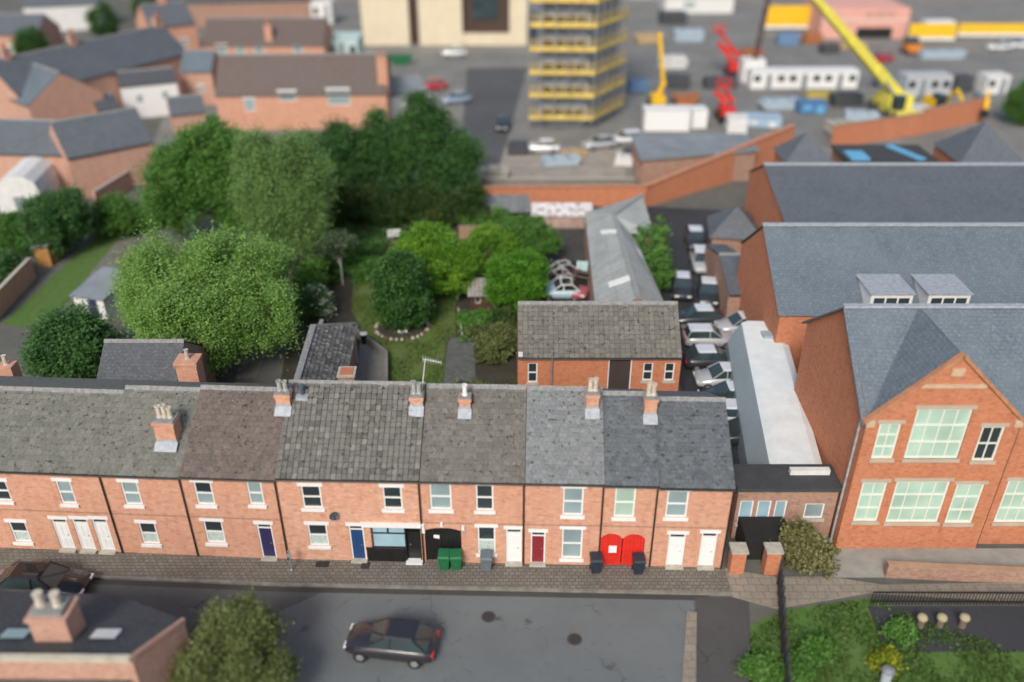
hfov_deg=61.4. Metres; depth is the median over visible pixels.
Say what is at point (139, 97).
window
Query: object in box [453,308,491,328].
garden shrub
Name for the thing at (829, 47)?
material stack
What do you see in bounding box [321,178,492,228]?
tall hedge
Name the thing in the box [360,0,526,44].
cream building
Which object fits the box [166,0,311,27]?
brick house
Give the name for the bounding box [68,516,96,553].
door
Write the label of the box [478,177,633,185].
rubble yard wall
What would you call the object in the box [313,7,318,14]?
window
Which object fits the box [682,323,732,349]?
parked car
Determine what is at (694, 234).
parked car
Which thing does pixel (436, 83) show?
parked car
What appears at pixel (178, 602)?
street
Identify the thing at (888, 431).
window
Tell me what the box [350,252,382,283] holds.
bank weeds
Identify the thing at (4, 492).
window
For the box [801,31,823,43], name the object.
material stack
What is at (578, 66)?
window
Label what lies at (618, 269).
corrugated shed
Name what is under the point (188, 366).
chimney
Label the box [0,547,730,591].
pavement
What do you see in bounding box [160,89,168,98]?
window
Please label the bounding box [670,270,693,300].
parked car
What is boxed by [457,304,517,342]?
border weeds
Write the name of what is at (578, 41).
window
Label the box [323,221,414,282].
ground cover
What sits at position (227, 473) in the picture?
terrace house
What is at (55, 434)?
terrace house
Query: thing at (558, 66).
window
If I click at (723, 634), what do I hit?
driveway
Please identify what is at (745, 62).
site cabin
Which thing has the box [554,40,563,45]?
window
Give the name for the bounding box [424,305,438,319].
garden shrub
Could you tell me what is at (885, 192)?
school hall
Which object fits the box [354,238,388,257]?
garden shrub
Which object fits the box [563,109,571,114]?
window
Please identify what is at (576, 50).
scaffolded block
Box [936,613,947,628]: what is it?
bollard
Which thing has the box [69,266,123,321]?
garden shed
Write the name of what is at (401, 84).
site shed
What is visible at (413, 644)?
parked car
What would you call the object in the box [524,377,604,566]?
terrace house
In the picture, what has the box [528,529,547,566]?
door
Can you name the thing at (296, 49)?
window
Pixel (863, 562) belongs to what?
school forecourt
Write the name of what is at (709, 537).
door
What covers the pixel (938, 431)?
window
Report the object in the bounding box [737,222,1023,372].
school hall
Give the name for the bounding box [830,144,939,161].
felt roofed block
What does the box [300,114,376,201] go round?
dark tree
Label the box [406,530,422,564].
shop door
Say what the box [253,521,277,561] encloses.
door
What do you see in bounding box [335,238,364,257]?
garden shrub
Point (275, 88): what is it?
brick house
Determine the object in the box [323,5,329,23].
door
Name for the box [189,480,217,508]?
window
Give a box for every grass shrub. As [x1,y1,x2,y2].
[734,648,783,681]
[774,646,820,681]
[793,627,836,665]
[861,643,908,675]
[877,615,920,649]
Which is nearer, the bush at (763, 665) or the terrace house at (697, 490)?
the bush at (763, 665)
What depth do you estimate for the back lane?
76.36 m
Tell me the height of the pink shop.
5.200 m
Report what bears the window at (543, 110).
in the scaffolded block at (576, 50)
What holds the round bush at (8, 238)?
on the ground at (726, 196)
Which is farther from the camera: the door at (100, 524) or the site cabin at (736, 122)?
the site cabin at (736, 122)
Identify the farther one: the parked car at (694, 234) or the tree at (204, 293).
the parked car at (694, 234)
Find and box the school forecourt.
[831,548,1023,577]
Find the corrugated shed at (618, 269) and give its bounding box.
[584,193,662,302]
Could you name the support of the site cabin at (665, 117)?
on the site ground at (707, 56)
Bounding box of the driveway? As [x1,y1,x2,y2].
[696,597,752,681]
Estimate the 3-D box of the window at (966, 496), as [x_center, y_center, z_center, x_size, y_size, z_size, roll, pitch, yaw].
[22.729,8.168,43.354,1.655,2.924,0.220,0,30,0]
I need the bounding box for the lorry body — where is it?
[920,19,955,22]
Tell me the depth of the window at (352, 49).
133.98 m
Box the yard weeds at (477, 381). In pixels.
[453,374,516,385]
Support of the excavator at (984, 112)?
on the site ground at (707, 56)
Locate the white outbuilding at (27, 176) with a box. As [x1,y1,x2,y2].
[0,156,62,212]
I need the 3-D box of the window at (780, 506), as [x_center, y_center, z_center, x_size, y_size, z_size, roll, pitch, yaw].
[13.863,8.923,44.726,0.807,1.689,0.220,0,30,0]
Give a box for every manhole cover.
[481,611,495,622]
[567,633,581,645]
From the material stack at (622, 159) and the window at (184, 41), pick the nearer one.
the material stack at (622, 159)
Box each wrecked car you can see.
[542,259,580,275]
[542,277,579,300]
[546,267,574,282]
[569,270,592,299]
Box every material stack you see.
[478,165,508,176]
[507,141,527,155]
[540,153,581,167]
[560,147,586,157]
[614,152,632,166]
[622,146,631,153]
[626,78,649,93]
[633,32,657,44]
[657,10,688,24]
[657,54,688,69]
[664,72,690,89]
[673,28,704,41]
[701,75,738,88]
[738,47,763,56]
[757,96,798,110]
[775,31,799,45]
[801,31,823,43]
[818,42,840,53]
[823,41,868,48]
[823,118,852,135]
[828,91,863,106]
[842,108,879,121]
[908,103,929,111]
[916,49,967,59]
[950,73,975,92]
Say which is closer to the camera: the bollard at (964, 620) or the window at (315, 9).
the bollard at (964, 620)
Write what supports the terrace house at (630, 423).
on the ground at (726, 196)
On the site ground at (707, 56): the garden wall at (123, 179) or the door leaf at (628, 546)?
the garden wall at (123, 179)
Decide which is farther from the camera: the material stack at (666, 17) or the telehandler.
the material stack at (666, 17)
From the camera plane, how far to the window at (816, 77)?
124.45 m
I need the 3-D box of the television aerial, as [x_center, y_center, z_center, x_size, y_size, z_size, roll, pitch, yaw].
[-4.010,1.690,42.574,1.102,2.161,0.400,-9,32,-14]
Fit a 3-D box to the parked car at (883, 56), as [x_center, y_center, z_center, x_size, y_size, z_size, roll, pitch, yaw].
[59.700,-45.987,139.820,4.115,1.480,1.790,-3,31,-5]
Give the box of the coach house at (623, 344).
[517,301,681,390]
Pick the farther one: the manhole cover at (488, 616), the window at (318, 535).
the window at (318, 535)
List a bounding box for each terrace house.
[0,376,163,554]
[99,381,227,556]
[151,382,288,561]
[273,379,425,564]
[419,383,526,566]
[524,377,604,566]
[600,381,659,566]
[650,391,735,570]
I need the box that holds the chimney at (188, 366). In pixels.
[173,348,206,381]
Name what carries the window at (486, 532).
in the terrace house at (472, 472)
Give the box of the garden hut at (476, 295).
[468,278,501,309]
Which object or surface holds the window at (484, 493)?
in the terrace house at (472, 472)
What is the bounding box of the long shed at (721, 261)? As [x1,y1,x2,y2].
[704,244,741,316]
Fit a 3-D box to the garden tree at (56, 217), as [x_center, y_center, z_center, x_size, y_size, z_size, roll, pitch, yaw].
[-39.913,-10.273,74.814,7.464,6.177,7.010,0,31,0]
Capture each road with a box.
[273,593,694,681]
[463,68,526,165]
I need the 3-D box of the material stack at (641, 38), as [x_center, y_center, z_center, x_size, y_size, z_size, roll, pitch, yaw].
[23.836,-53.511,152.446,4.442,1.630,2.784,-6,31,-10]
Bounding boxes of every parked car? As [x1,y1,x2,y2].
[0,560,93,593]
[343,617,439,668]
[424,78,446,89]
[440,90,471,104]
[442,46,466,56]
[495,114,510,131]
[527,138,559,153]
[582,134,618,150]
[612,129,641,145]
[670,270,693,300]
[678,303,724,329]
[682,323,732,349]
[682,343,727,370]
[683,225,706,249]
[689,244,705,273]
[693,361,730,388]
[696,276,719,306]
[697,380,733,397]
[714,311,745,332]
[726,398,736,420]
[728,417,739,444]
[872,52,894,62]
[986,41,1013,50]
[1011,39,1023,48]
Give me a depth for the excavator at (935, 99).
112.84 m
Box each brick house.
[0,13,63,54]
[0,57,103,118]
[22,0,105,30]
[93,92,120,112]
[136,0,199,49]
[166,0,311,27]
[166,93,205,133]
[179,49,218,104]
[201,17,333,53]
[215,51,391,129]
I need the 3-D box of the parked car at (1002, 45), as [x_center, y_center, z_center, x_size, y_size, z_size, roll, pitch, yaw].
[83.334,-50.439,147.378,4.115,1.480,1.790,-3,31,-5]
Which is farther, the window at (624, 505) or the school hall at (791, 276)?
the school hall at (791, 276)
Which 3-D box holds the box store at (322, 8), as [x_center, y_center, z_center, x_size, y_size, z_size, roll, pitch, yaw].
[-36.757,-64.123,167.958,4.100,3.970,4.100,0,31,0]
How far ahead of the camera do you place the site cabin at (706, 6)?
177.51 m
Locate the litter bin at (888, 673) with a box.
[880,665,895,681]
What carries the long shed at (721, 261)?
on the ground at (726, 196)
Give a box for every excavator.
[922,88,963,106]
[971,90,990,117]
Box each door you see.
[13,197,26,212]
[47,516,76,552]
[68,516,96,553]
[87,299,100,318]
[87,516,116,554]
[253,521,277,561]
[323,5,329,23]
[339,42,344,52]
[345,522,367,563]
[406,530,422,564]
[504,526,522,566]
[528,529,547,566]
[607,360,631,388]
[663,114,670,130]
[665,531,688,569]
[696,530,720,570]
[699,114,706,127]
[739,122,746,132]
[765,74,772,87]
[769,122,775,127]
[801,74,808,87]
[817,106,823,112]
[836,74,843,87]
[918,79,927,95]
[998,79,1007,93]
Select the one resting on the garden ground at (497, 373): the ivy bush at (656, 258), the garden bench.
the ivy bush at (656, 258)
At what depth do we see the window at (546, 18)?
102.75 m
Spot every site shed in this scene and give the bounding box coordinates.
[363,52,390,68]
[390,73,428,116]
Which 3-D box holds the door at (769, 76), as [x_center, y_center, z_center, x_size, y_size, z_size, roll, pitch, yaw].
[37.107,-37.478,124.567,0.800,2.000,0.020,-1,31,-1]
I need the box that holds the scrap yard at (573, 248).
[535,228,589,302]
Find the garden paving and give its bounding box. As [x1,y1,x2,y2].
[442,337,475,383]
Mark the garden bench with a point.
(390, 231)
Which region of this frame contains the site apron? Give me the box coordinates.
[415,147,624,184]
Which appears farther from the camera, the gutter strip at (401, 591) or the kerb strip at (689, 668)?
the gutter strip at (401, 591)
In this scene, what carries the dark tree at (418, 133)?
on the ground at (726, 196)
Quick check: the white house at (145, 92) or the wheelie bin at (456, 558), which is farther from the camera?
the white house at (145, 92)
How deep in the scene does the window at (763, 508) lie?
44.67 m
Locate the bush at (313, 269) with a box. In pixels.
[294,254,336,294]
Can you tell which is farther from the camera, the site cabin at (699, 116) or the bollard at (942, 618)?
the site cabin at (699, 116)
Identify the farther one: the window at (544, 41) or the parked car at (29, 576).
the window at (544, 41)
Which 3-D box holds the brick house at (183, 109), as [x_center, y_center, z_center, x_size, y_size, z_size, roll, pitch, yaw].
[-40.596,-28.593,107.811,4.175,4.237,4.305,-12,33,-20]
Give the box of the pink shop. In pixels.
[803,0,910,38]
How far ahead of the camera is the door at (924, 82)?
120.80 m
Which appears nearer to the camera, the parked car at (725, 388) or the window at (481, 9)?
the parked car at (725, 388)
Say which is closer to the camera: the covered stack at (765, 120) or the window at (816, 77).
the covered stack at (765, 120)
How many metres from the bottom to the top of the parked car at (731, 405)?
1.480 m
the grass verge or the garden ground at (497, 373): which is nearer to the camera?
the grass verge
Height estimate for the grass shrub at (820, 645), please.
1.087 m
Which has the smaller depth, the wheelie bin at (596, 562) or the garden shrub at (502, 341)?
the wheelie bin at (596, 562)
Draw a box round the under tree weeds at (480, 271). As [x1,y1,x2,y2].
[431,247,509,291]
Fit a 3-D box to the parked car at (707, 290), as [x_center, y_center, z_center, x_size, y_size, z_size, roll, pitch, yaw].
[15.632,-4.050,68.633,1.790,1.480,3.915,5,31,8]
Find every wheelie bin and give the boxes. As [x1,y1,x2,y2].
[437,548,450,569]
[450,548,461,569]
[480,549,491,570]
[589,551,602,573]
[631,552,645,573]
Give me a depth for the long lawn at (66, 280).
71.13 m
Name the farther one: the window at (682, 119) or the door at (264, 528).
the window at (682, 119)
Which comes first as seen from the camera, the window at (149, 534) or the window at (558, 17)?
the window at (149, 534)
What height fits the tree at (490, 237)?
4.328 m
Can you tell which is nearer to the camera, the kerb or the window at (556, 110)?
the kerb
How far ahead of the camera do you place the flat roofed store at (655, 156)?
91.33 m
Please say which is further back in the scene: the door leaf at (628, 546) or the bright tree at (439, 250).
the bright tree at (439, 250)
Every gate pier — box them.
[727,542,748,573]
[761,542,783,575]
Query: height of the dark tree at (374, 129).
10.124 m
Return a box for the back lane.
[58,224,148,316]
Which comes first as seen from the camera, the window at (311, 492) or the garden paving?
the window at (311, 492)
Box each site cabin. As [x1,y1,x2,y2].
[641,105,691,130]
[659,0,733,12]
[688,105,708,128]
[724,113,748,133]
[737,56,765,82]
[746,67,859,88]
[897,71,954,96]
[973,71,1010,94]
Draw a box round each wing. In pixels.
[96,339,216,382]
[293,319,357,380]
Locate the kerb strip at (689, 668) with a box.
[682,612,696,681]
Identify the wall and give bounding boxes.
[0,257,36,316]
[91,141,177,200]
[356,329,387,380]
[458,225,501,238]
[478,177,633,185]
[481,124,795,206]
[830,96,988,147]
[884,561,1023,582]
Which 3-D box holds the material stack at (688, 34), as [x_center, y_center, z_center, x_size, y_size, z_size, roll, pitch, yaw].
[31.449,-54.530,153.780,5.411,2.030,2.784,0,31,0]
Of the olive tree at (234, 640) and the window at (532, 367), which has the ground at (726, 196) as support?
the olive tree at (234, 640)
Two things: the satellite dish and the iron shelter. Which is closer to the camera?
the satellite dish
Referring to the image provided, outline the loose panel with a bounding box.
[577,260,587,271]
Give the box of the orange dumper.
[900,36,922,54]
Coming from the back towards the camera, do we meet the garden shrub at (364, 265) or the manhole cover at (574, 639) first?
the garden shrub at (364, 265)
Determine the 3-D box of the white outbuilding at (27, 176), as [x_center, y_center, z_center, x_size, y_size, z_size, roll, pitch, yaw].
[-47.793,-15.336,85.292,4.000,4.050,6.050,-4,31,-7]
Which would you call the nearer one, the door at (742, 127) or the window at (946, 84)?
the door at (742, 127)
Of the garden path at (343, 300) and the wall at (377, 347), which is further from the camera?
the garden path at (343, 300)
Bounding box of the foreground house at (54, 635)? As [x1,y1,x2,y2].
[0,589,191,681]
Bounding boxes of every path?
[235,323,271,377]
[335,283,351,313]
[724,568,1023,608]
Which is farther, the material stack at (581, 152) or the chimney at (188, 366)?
the material stack at (581, 152)
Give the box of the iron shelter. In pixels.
[481,195,529,223]
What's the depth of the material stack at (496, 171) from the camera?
92.22 m
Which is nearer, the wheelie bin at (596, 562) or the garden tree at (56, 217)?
the wheelie bin at (596, 562)
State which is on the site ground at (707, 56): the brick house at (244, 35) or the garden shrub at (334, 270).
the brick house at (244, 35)
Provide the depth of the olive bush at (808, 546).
42.95 m
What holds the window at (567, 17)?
in the scaffolded block at (576, 50)
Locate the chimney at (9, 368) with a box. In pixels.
[0,354,22,376]
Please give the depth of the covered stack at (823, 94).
119.56 m
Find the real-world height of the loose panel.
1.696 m
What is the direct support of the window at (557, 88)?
in the scaffolded block at (576, 50)
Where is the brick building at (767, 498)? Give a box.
[728,464,842,559]
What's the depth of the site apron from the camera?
96.27 m
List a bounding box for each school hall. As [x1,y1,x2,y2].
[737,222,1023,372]
[744,162,1023,227]
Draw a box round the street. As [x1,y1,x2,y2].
[85,584,710,644]
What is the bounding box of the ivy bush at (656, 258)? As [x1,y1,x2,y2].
[631,214,684,292]
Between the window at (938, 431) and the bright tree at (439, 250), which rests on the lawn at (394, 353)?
the bright tree at (439, 250)
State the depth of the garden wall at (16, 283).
68.85 m
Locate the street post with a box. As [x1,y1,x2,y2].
[286,550,292,571]
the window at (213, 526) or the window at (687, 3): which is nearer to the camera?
the window at (213, 526)
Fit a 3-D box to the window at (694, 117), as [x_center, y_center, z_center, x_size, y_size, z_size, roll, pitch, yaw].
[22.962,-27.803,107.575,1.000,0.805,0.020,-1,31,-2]
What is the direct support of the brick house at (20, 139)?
on the ground at (726, 196)
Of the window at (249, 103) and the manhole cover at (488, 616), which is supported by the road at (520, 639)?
the manhole cover at (488, 616)
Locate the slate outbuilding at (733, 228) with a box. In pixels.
[707,206,757,251]
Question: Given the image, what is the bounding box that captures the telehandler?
[646,33,667,104]
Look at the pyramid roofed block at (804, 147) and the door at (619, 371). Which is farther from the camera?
the pyramid roofed block at (804, 147)
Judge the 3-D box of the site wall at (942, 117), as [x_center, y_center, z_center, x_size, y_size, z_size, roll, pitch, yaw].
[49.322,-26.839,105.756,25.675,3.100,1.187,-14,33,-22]
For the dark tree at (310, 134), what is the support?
on the ground at (726, 196)
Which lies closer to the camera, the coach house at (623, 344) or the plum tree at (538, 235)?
the coach house at (623, 344)
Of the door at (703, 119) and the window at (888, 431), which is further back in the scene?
the door at (703, 119)
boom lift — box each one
[712,23,740,75]
[713,78,735,122]
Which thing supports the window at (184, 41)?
in the brick house at (179, 23)
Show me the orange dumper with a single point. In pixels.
(910, 44)
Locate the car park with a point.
(679, 219)
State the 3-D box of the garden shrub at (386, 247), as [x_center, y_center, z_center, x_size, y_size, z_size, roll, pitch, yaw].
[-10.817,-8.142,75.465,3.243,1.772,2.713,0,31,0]
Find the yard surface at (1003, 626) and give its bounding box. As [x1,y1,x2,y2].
[868,606,1023,651]
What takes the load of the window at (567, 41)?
in the scaffolded block at (576, 50)
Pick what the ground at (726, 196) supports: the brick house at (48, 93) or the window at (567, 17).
the brick house at (48, 93)
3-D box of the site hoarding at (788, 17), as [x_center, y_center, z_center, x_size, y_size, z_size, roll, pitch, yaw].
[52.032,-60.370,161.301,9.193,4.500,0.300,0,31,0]
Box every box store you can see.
[310,0,335,23]
[330,32,364,52]
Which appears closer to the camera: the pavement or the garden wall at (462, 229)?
the pavement
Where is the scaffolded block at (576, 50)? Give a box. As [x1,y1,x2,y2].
[528,0,629,129]
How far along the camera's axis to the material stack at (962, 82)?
122.79 m
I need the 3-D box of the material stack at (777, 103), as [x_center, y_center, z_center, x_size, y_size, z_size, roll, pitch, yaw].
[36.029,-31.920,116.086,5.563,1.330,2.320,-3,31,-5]
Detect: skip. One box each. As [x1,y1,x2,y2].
[388,54,411,64]
[669,92,700,104]
[870,76,897,87]
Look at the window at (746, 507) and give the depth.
44.70 m
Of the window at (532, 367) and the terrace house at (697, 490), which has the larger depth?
the window at (532, 367)
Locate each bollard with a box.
[916,613,927,628]
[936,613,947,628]
[958,613,969,628]
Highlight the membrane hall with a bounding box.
[726,321,821,463]
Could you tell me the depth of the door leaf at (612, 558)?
43.18 m
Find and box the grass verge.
[749,597,1023,681]
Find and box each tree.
[7,183,98,261]
[8,23,51,53]
[13,295,130,378]
[81,0,122,36]
[103,215,310,377]
[127,0,156,18]
[128,111,265,249]
[163,584,303,681]
[220,112,342,265]
[289,126,331,184]
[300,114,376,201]
[314,228,357,284]
[347,100,414,188]
[363,245,434,332]
[378,87,465,192]
[386,219,486,299]
[422,125,492,200]
[464,220,522,264]
[480,246,552,310]
[496,212,567,258]
[996,78,1023,125]
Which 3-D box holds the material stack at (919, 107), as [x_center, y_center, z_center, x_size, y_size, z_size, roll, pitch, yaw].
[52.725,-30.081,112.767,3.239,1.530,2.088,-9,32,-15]
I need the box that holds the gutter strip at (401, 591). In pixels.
[92,579,708,599]
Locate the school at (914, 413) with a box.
[794,303,1023,547]
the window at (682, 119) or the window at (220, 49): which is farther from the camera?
the window at (220, 49)
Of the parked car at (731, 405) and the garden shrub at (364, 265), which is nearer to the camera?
the parked car at (731, 405)
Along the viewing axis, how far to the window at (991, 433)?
41.48 m
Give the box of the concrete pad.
[356,340,384,380]
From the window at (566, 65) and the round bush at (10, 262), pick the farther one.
the window at (566, 65)
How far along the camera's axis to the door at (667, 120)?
106.63 m
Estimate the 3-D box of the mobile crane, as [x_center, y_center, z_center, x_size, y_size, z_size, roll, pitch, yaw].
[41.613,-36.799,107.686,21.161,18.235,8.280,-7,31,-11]
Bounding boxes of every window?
[0,478,14,504]
[4,519,34,545]
[51,478,79,507]
[116,478,145,508]
[134,520,162,547]
[135,93,143,102]
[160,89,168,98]
[179,37,188,45]
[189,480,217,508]
[196,84,204,92]
[199,518,228,546]
[215,44,227,53]
[235,46,245,53]
[242,97,255,110]
[246,482,267,508]
[253,46,263,53]
[276,90,296,100]
[293,46,302,52]
[297,483,324,511]
[304,521,331,549]
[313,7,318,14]
[325,88,349,104]
[349,46,355,52]
[379,484,404,512]
[428,484,453,513]
[472,0,497,18]
[474,485,495,514]
[474,524,497,556]
[526,363,538,385]
[542,87,550,92]
[542,109,550,114]
[543,40,552,45]
[543,64,551,69]
[544,16,552,28]
[553,87,561,92]
[553,109,561,114]
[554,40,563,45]
[554,64,562,69]
[555,16,563,28]
[559,526,585,561]
[560,487,586,519]
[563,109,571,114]
[564,87,572,92]
[565,64,573,69]
[566,16,575,28]
[566,40,574,45]
[575,86,583,92]
[576,64,584,69]
[577,16,586,28]
[577,40,585,45]
[611,488,635,520]
[640,363,653,383]
[648,116,656,122]
[662,363,674,383]
[663,491,692,520]
[678,116,686,122]
[684,0,696,7]
[692,115,699,120]
[729,122,737,126]
[734,501,753,526]
[754,75,760,81]
[755,501,771,516]
[773,501,786,516]
[777,75,784,81]
[789,75,796,81]
[801,504,824,521]
[813,75,820,80]
[825,75,832,80]
[849,75,855,80]
[850,479,891,524]
[868,420,905,462]
[883,478,954,525]
[901,405,977,462]
[908,81,916,87]
[931,81,938,87]
[941,481,988,526]
[942,81,950,87]
[968,423,1009,464]
[988,80,996,86]
[990,477,1023,525]
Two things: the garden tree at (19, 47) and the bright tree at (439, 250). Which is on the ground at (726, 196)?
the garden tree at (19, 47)
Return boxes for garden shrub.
[325,257,347,283]
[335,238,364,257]
[339,254,380,275]
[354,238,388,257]
[377,237,397,256]
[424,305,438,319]
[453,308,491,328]
[457,204,523,224]
[462,320,515,337]
[469,318,516,364]
[482,305,516,326]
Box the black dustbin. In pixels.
[360,331,366,343]
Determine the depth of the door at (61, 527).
44.18 m
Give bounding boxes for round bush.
[0,206,31,255]
[0,244,34,283]
[87,186,153,239]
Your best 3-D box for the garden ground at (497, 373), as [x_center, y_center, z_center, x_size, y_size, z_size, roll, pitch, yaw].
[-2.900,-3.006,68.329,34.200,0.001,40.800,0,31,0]
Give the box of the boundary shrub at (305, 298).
[287,285,317,324]
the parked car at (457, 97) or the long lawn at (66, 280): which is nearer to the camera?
the long lawn at (66, 280)
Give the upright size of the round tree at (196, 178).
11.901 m
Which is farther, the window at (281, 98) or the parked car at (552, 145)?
the window at (281, 98)
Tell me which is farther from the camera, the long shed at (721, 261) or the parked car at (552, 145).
the parked car at (552, 145)
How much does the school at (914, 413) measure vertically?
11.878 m
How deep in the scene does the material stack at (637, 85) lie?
123.08 m
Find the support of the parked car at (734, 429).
on the car park
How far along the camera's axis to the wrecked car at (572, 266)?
71.18 m
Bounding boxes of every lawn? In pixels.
[2,233,118,328]
[331,232,389,241]
[352,282,454,384]
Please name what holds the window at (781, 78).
in the site cabin at (796, 77)
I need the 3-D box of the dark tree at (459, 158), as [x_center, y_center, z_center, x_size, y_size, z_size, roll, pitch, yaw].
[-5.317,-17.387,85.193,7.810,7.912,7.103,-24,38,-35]
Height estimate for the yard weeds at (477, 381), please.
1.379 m
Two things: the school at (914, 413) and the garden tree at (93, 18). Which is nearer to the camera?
the school at (914, 413)
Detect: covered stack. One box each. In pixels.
[742,112,782,127]
[794,98,828,113]
[804,90,836,99]
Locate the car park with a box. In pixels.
[646,207,739,463]
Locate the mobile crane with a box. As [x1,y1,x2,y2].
[810,0,918,116]
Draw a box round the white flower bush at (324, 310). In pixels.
[295,278,336,319]
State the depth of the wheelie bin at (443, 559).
43.04 m
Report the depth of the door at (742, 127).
106.11 m
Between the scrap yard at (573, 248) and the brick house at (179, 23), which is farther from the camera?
the brick house at (179, 23)
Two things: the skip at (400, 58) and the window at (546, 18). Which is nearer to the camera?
the window at (546, 18)
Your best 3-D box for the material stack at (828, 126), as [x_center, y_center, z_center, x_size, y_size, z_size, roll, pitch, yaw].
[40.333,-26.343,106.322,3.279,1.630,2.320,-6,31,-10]
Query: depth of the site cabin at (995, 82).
121.94 m
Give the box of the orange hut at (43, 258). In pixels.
[30,239,58,265]
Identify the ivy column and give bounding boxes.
[294,168,339,233]
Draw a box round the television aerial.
[422,356,440,389]
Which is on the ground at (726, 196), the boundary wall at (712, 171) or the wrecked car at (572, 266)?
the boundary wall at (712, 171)
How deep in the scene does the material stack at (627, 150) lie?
96.79 m
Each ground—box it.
[0,0,1023,624]
[153,0,1023,181]
[281,207,679,384]
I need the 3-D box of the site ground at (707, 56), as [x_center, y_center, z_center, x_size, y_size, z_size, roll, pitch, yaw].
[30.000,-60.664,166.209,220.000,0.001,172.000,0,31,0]
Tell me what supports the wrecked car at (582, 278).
on the scrap yard at (573, 248)
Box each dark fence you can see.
[776,565,791,681]
[870,591,1023,604]
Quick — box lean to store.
[531,203,592,227]
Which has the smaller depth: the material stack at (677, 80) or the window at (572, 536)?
the window at (572, 536)
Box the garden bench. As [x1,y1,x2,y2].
[387,229,400,238]
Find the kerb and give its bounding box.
[0,571,730,595]
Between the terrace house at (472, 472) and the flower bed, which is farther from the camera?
the flower bed
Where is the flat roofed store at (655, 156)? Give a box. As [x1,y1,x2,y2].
[630,134,758,183]
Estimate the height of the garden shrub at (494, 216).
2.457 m
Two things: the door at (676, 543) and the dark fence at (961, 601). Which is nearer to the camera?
the dark fence at (961, 601)
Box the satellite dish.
[329,512,338,520]
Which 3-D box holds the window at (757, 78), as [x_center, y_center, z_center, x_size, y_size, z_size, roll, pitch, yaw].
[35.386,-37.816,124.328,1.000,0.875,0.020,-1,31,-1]
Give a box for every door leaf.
[600,534,621,564]
[621,534,644,564]
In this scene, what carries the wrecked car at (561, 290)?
on the scrap yard at (573, 248)
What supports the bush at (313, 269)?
on the garden ground at (497, 373)
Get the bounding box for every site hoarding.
[764,5,810,30]
[908,23,957,41]
[956,23,1023,37]
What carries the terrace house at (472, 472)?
on the ground at (726, 196)
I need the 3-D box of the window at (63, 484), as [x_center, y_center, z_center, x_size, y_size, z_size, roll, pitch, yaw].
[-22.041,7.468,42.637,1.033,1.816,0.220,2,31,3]
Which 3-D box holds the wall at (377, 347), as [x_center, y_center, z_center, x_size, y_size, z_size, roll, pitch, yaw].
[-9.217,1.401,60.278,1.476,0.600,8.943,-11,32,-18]
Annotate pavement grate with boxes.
[315,561,329,566]
[361,563,369,568]
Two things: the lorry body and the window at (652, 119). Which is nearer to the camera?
the window at (652, 119)
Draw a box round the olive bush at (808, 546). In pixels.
[769,516,841,578]
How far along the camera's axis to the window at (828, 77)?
124.48 m
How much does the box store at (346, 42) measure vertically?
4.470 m
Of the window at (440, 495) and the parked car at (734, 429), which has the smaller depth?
the window at (440, 495)
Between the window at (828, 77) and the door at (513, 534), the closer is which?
the door at (513, 534)
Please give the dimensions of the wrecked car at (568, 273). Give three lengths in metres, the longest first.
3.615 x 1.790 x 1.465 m
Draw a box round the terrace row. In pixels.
[0,12,185,117]
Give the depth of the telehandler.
114.31 m
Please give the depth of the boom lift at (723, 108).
109.87 m
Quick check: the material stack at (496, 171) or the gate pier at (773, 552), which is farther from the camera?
the material stack at (496, 171)
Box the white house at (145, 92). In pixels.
[116,66,178,117]
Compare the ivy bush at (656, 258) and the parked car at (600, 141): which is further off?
the parked car at (600, 141)
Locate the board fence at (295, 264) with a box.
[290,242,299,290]
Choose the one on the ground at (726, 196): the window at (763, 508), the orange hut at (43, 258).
the orange hut at (43, 258)
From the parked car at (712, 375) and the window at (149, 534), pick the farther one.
the parked car at (712, 375)
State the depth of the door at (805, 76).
124.61 m
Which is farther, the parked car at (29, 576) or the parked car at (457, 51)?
the parked car at (457, 51)
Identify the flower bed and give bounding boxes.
[374,320,429,340]
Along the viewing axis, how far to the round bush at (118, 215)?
78.21 m
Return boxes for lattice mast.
[752,0,769,59]
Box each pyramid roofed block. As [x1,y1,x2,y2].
[773,132,832,161]
[932,122,1022,161]
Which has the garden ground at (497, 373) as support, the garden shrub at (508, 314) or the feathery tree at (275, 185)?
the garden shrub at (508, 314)

